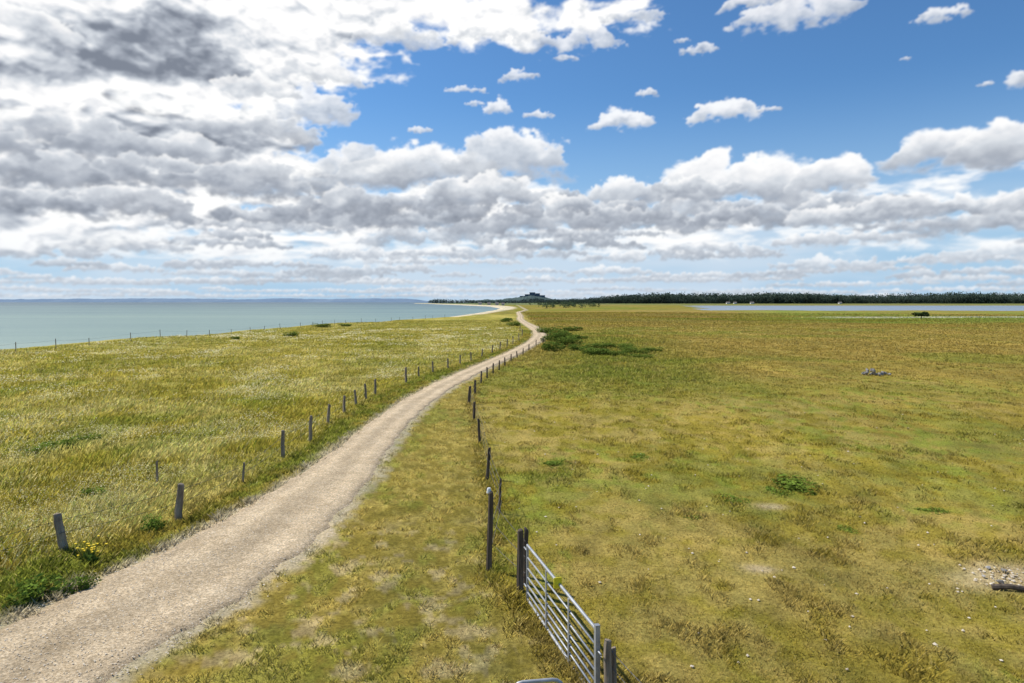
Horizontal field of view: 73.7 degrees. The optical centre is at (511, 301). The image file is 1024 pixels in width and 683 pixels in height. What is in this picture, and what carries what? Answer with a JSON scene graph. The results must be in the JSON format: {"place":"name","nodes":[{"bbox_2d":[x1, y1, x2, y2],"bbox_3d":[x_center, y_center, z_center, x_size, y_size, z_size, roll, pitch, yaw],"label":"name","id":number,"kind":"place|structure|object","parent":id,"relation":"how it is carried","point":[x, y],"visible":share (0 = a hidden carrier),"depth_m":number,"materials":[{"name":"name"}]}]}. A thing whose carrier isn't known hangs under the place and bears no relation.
{"place":"outdoors","nodes":[
{"label":"outdoors","id":0,"kind":"place"},
{"bbox_2d":[0,298,427,301],"bbox_3d":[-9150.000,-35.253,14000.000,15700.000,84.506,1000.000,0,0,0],"label":"hills","id":1,"kind":"structure","parent":0,"point":[214,300],"depth_m":13727.90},
{"bbox_2d":[0,302,499,349],"bbox_3d":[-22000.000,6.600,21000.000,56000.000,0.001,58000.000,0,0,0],"label":"sea","id":2,"kind":"structure","parent":0,"point":[24,324],"depth_m":310.87,"materials":[{"name":"blue liquid"}]},
{"bbox_2d":[0,319,531,574],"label":"meadow grass","id":3,"kind":"structure","parent":0,"point":[170,446],"depth_m":31.14,"materials":[{"name":"plant"}]},
{"bbox_2d":[0,310,545,682],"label":"path","id":4,"kind":"structure","parent":0,"point":[126,636],"depth_m":12.34,"materials":[{"name":"beige gravel"}]},
{"bbox_2d":[0,330,590,682],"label":"verge grass","id":5,"kind":"structure","parent":0,"point":[46,566],"depth_m":12.85,"materials":[{"name":"green plant"}]},
{"bbox_2d":[469,295,552,302],"bbox_3d":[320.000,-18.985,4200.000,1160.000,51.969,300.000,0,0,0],"label":"headland","id":6,"kind":"structure","parent":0,"point":[518,299],"depth_m":4148.45,"materials":[{"name":"green plant"}]},
{"bbox_2d":[515,298,546,302],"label":"hillside forest","id":7,"kind":"object","parent":6,"relation":"on","point":[531,299],"visible":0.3,"depth_m":4047.05,"materials":[{"name":"green plant"}]},
{"bbox_2d":[520,292,544,296],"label":"building","id":8,"kind":"structure","parent":6,"relation":"on","point":[534,294],"depth_m":4182.65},
{"bbox_2d":[0,0,1023,298],"bbox_3d":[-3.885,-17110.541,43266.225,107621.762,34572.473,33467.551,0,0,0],"label":"sky","id":9,"kind":"structure","parent":0,"point":[128,128],"depth_m":55895.15,"materials":[{"name":"white"}]},
{"bbox_2d":[0,302,1023,682],"bbox_3d":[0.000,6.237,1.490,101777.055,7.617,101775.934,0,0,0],"label":"ground","id":10,"kind":"structure","parent":0,"point":[512,662],"depth_m":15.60,"materials":[{"name":"green plant"}]},
{"bbox_2d":[2,572,65,611],"bbox_3d":[-8.117,4.852,11.545,0.930,0.365,1.147,0,0,31],"label":"weed plant","id":11,"kind":"object","parent":10,"relation":"on","point":[38,588],"visible":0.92,"depth_m":11.43,"materials":[{"name":"green plant"}]},
{"bbox_2d":[22,443,59,454],"bbox_3d":[-15.712,4.924,22.854,1.147,0.313,0.930,0,0,-25],"label":"weed plant","id":12,"kind":"object","parent":10,"relation":"on","point":[41,447],"visible":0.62,"depth_m":22.63,"materials":[{"name":"green plant"}]},
{"bbox_2d":[38,439,85,448],"bbox_3d":[-15.499,4.908,23.586,1.411,0.366,1.058,0,0,-20],"label":"weed plant","id":13,"kind":"object","parent":10,"relation":"on","point":[64,441],"visible":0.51,"depth_m":23.44,"materials":[{"name":"green plant"}]},
{"bbox_2d":[55,574,101,596],"bbox_3d":[-7.547,4.910,11.883,0.706,0.286,0.529,0,0,-30],"label":"weed plant","id":14,"kind":"object","parent":10,"relation":"on","point":[80,583],"visible":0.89,"depth_m":11.81,"materials":[{"name":"green plant"}]},
{"bbox_2d":[70,433,100,441],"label":"weed plant","id":15,"kind":"object","parent":10,"relation":"on","point":[87,437],"visible":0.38,"depth_m":24.66,"materials":[{"name":"green plant"}]},
{"bbox_2d":[74,535,107,563],"bbox_3d":[-8.082,4.826,13.133,0.536,0.460,0.537,0,0,36],"label":"flowering plant","id":16,"kind":"object","parent":10,"relation":"on","point":[90,553],"visible":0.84,"depth_m":13.07,"materials":[{"name":"green plant"}]},
{"bbox_2d":[77,486,107,497],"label":"weed plant","id":17,"kind":"object","parent":10,"relation":"on","point":[89,491],"visible":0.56,"depth_m":17.50,"materials":[{"name":"green plant"}]},
{"bbox_2d":[140,513,166,532],"bbox_3d":[-7.957,4.900,15.138,0.538,0.382,0.837,0,0,-21],"label":"weed plant","id":18,"kind":"object","parent":10,"relation":"on","point":[156,521],"visible":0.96,"depth_m":15.07,"materials":[{"name":"green plant"}]},
{"bbox_2d":[155,460,157,483],"bbox_3d":[-9.756,4.762,18.763,0.074,0.817,0.067,0,0,0],"label":"wooden post","id":19,"kind":"object","parent":10,"relation":"on","point":[156,471],"visible":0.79,"depth_m":18.74,"materials":[{"name":"grey wood"}]},
{"bbox_2d":[0,316,425,351],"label":"fence","id":20,"kind":"object","parent":10,"relation":"on","point":[209,332],"visible":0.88,"depth_m":104.45,"materials":[{"name":"brown wood"}]},
{"bbox_2d":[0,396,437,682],"bbox_3d":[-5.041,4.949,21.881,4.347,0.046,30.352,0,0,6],"label":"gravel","id":21,"kind":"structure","parent":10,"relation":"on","point":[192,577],"depth_m":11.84,"materials":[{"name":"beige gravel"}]},
{"bbox_2d":[0,327,518,557],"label":"meadow flowers","id":22,"kind":"object","parent":10,"relation":"on","point":[202,401],"visible":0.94,"depth_m":39.24,"materials":[{"name":"yellow plant"}]},
{"bbox_2d":[0,325,522,550],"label":"fence","id":23,"kind":"object","parent":10,"relation":"on","point":[60,534],"visible":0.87,"depth_m":15.86,"materials":[{"name":"grey wood"}]},
{"bbox_2d":[282,331,297,336],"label":"shrub","id":24,"kind":"object","parent":10,"relation":"on","point":[293,333],"visible":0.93,"depth_m":103.10,"materials":[{"name":"green plant"}]},
{"bbox_2d":[314,323,330,326],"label":"shrub","id":25,"kind":"object","parent":10,"relation":"on","point":[324,325],"visible":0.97,"depth_m":141.87,"materials":[{"name":"green plant"}]},
{"bbox_2d":[428,298,583,302],"bbox_3d":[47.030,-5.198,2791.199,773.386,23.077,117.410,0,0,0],"label":"forest","id":26,"kind":"object","parent":10,"relation":"on","point":[473,301],"visible":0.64,"depth_m":2760.01,"materials":[{"name":"green plant"}]},
{"bbox_2d":[500,318,512,321],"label":"shrub","id":27,"kind":"object","parent":10,"relation":"on","point":[506,319],"visible":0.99,"depth_m":170.53,"materials":[{"name":"green plant"}]},
{"bbox_2d":[467,334,547,573],"bbox_3d":[0.925,4.425,56.197,4.091,1.938,89.016,0,0,3],"label":"fence","id":28,"kind":"object","parent":10,"relation":"on","point":[490,537],"visible":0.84,"depth_m":16.16,"materials":[{"name":"grey wood"}]},
{"bbox_2d":[506,321,520,325],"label":"shrub","id":29,"kind":"object","parent":10,"relation":"on","point":[515,323],"visible":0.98,"depth_m":141.88,"materials":[{"name":"green plant"}]},
{"bbox_2d":[516,528,523,592],"bbox_3d":[0.142,4.545,11.685,0.125,1.332,0.119,0,0,-35],"label":"gate post","id":30,"kind":"object","parent":10,"relation":"on","point":[520,555],"visible":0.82,"depth_m":11.64,"materials":[{"name":"brown wood"}]},
{"bbox_2d":[523,527,528,583],"bbox_3d":[0.247,4.564,11.929,0.107,1.262,0.118,0,0,0],"label":"gate post","id":31,"kind":"object","parent":10,"relation":"on","point":[526,533],"visible":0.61,"depth_m":11.89,"materials":[{"name":"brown wood"}]},
{"bbox_2d":[516,678,562,682],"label":"handrail","id":32,"kind":"object","parent":10,"relation":"on","point":[546,680],"visible":1,"depth_m":7.17,"materials":[{"name":"metal"}]},
{"bbox_2d":[536,327,557,332],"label":"shrub","id":33,"kind":"object","parent":10,"relation":"on","point":[542,330],"visible":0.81,"depth_m":109.82,"materials":[{"name":"green plant"}]},
{"bbox_2d":[540,333,565,340],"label":"shrub","id":34,"kind":"object","parent":10,"relation":"on","point":[557,335],"visible":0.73,"depth_m":87.14,"materials":[{"name":"green plant"}]},
{"bbox_2d":[541,341,566,351],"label":"shrub","id":35,"kind":"object","parent":10,"relation":"on","point":[547,346],"visible":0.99,"depth_m":69.42,"materials":[{"name":"green plant"}]},
{"bbox_2d":[543,458,571,468],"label":"weed plant","id":36,"kind":"object","parent":10,"relation":"on","point":[548,463],"visible":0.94,"depth_m":21.17,"materials":[{"name":"green plant"}]},
{"bbox_2d":[548,329,572,335],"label":"shrub","id":37,"kind":"object","parent":10,"relation":"on","point":[566,332],"visible":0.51,"depth_m":97.55,"materials":[{"name":"green plant"}]},
{"bbox_2d":[529,301,599,307],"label":"thicket","id":38,"kind":"object","parent":10,"relation":"on","point":[573,304],"visible":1,"depth_m":692.08,"materials":[{"name":"green plant"}]},
{"bbox_2d":[552,335,582,345],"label":"shrub","id":39,"kind":"object","parent":10,"relation":"on","point":[566,339],"visible":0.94,"depth_m":79.11,"materials":[{"name":"green plant"}]},
{"bbox_2d":[555,326,582,330],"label":"shrub","id":40,"kind":"object","parent":10,"relation":"on","point":[571,328],"visible":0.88,"depth_m":117.47,"materials":[{"name":"green plant"}]},
{"bbox_2d":[567,344,581,349],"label":"shrub","id":41,"kind":"object","parent":10,"relation":"on","point":[573,347],"visible":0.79,"depth_m":70.70,"materials":[{"name":"green plant"}]},
{"bbox_2d":[566,335,591,338],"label":"shrub","id":42,"kind":"object","parent":10,"relation":"on","point":[579,336],"visible":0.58,"depth_m":89.12,"materials":[{"name":"green plant"}]},
{"bbox_2d":[578,346,603,354],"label":"shrub","id":43,"kind":"object","parent":10,"relation":"on","point":[588,350],"visible":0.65,"depth_m":64.86,"materials":[{"name":"green plant"}]},
{"bbox_2d":[577,342,615,348],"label":"shrub","id":44,"kind":"object","parent":10,"relation":"on","point":[598,345],"visible":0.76,"depth_m":74.14,"materials":[{"name":"green plant"}]},
{"bbox_2d":[603,638,611,682],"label":"gate post","id":45,"kind":"object","parent":10,"relation":"on","point":[607,662],"visible":1,"depth_m":8.31,"materials":[{"name":"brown wood"}]},
{"bbox_2d":[524,544,601,682],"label":"farm gate","id":46,"kind":"structure","parent":45,"relation":"attached to","point":[597,654],"depth_m":9.61,"materials":[{"name":"metal"}]},
{"bbox_2d":[591,348,627,355],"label":"shrub","id":47,"kind":"object","parent":10,"relation":"on","point":[608,351],"visible":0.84,"depth_m":64.13,"materials":[{"name":"green plant"}]},
{"bbox_2d":[611,646,616,682],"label":"gate post","id":48,"kind":"object","parent":10,"relation":"on","point":[614,665],"visible":0.82,"depth_m":8.43,"materials":[{"name":"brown wood"}]},
{"bbox_2d":[606,343,635,347],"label":"shrub","id":49,"kind":"object","parent":10,"relation":"on","point":[624,345],"visible":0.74,"depth_m":73.68,"materials":[{"name":"green plant"}]},
{"bbox_2d":[612,652,640,682],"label":"fence","id":50,"kind":"object","parent":10,"relation":"on","point":[626,667],"visible":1,"depth_m":8.15,"materials":[{"name":"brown metal"}]},
{"bbox_2d":[619,346,650,353],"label":"shrub","id":51,"kind":"object","parent":10,"relation":"on","point":[626,350],"visible":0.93,"depth_m":66.72,"materials":[{"name":"green plant"}]},
{"bbox_2d":[628,354,653,357],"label":"shrub","id":52,"kind":"object","parent":10,"relation":"on","point":[640,356],"visible":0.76,"depth_m":61.86,"materials":[{"name":"green plant"}]},
{"bbox_2d":[629,453,653,458],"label":"weed plant","id":53,"kind":"object","parent":10,"relation":"on","point":[639,456],"visible":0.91,"depth_m":22.32,"materials":[{"name":"green plant"}]},
{"bbox_2d":[641,347,662,351],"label":"shrub","id":54,"kind":"object","parent":10,"relation":"on","point":[652,349],"visible":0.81,"depth_m":69.29,"materials":[{"name":"green plant"}]},
{"bbox_2d":[716,494,750,506],"bbox_3d":[5.687,5.040,17.345,0.882,0.103,1.176,0,0,3],"label":"weed plant","id":55,"kind":"object","parent":10,"relation":"on","point":[733,496],"visible":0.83,"depth_m":17.34,"materials":[{"name":"green plant"}]},
{"bbox_2d":[493,395,1023,669],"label":"scattered stones","id":56,"kind":"object","parent":10,"relation":"on","point":[1013,574],"visible":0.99,"depth_m":12.56,"materials":[{"name":"grey stone"}]},
{"bbox_2d":[763,486,793,496],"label":"weed plant","id":57,"kind":"object","parent":10,"relation":"on","point":[768,488],"visible":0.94,"depth_m":18.48,"materials":[{"name":"green plant"}]},
{"bbox_2d":[547,291,1023,303],"bbox_3d":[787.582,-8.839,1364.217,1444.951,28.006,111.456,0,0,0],"label":"forest","id":58,"kind":"object","parent":10,"relation":"on","point":[823,298],"visible":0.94,"depth_m":1332.83,"materials":[{"name":"green plant"}]},
{"bbox_2d":[771,473,821,494],"bbox_3d":[7.910,5.054,19.073,1.230,0.280,1.912,0,0,5],"label":"weed plant","id":59,"kind":"object","parent":10,"relation":"on","point":[789,483],"visible":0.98,"depth_m":18.95,"materials":[{"name":"green plant"}]},
{"bbox_2d":[836,525,860,533],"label":"weed plant","id":60,"kind":"object","parent":10,"relation":"on","point":[847,529],"visible":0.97,"depth_m":15.32,"materials":[{"name":"green plant"}]},
{"bbox_2d":[692,306,1023,310],"bbox_3d":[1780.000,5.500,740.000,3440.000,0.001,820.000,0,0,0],"label":"lagoon","id":61,"kind":"structure","parent":10,"relation":"in","point":[891,308],"depth_m":577.93,"materials":[{"name":"liquid"}]},
{"bbox_2d":[911,311,929,318],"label":"tree","id":62,"kind":"object","parent":10,"relation":"on","point":[923,313],"visible":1,"depth_m":200.45,"materials":[{"name":"green plant"}]},
{"bbox_2d":[913,506,950,513],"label":"weed plant","id":63,"kind":"object","parent":10,"relation":"on","point":[936,510],"visible":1,"depth_m":16.76,"materials":[{"name":"green plant"}]},
{"bbox_2d":[991,584,1023,591],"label":"log","id":64,"kind":"object","parent":10,"relation":"on","point":[1006,587],"visible":1,"depth_m":12.00,"materials":[{"name":"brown wood"}]}
]}

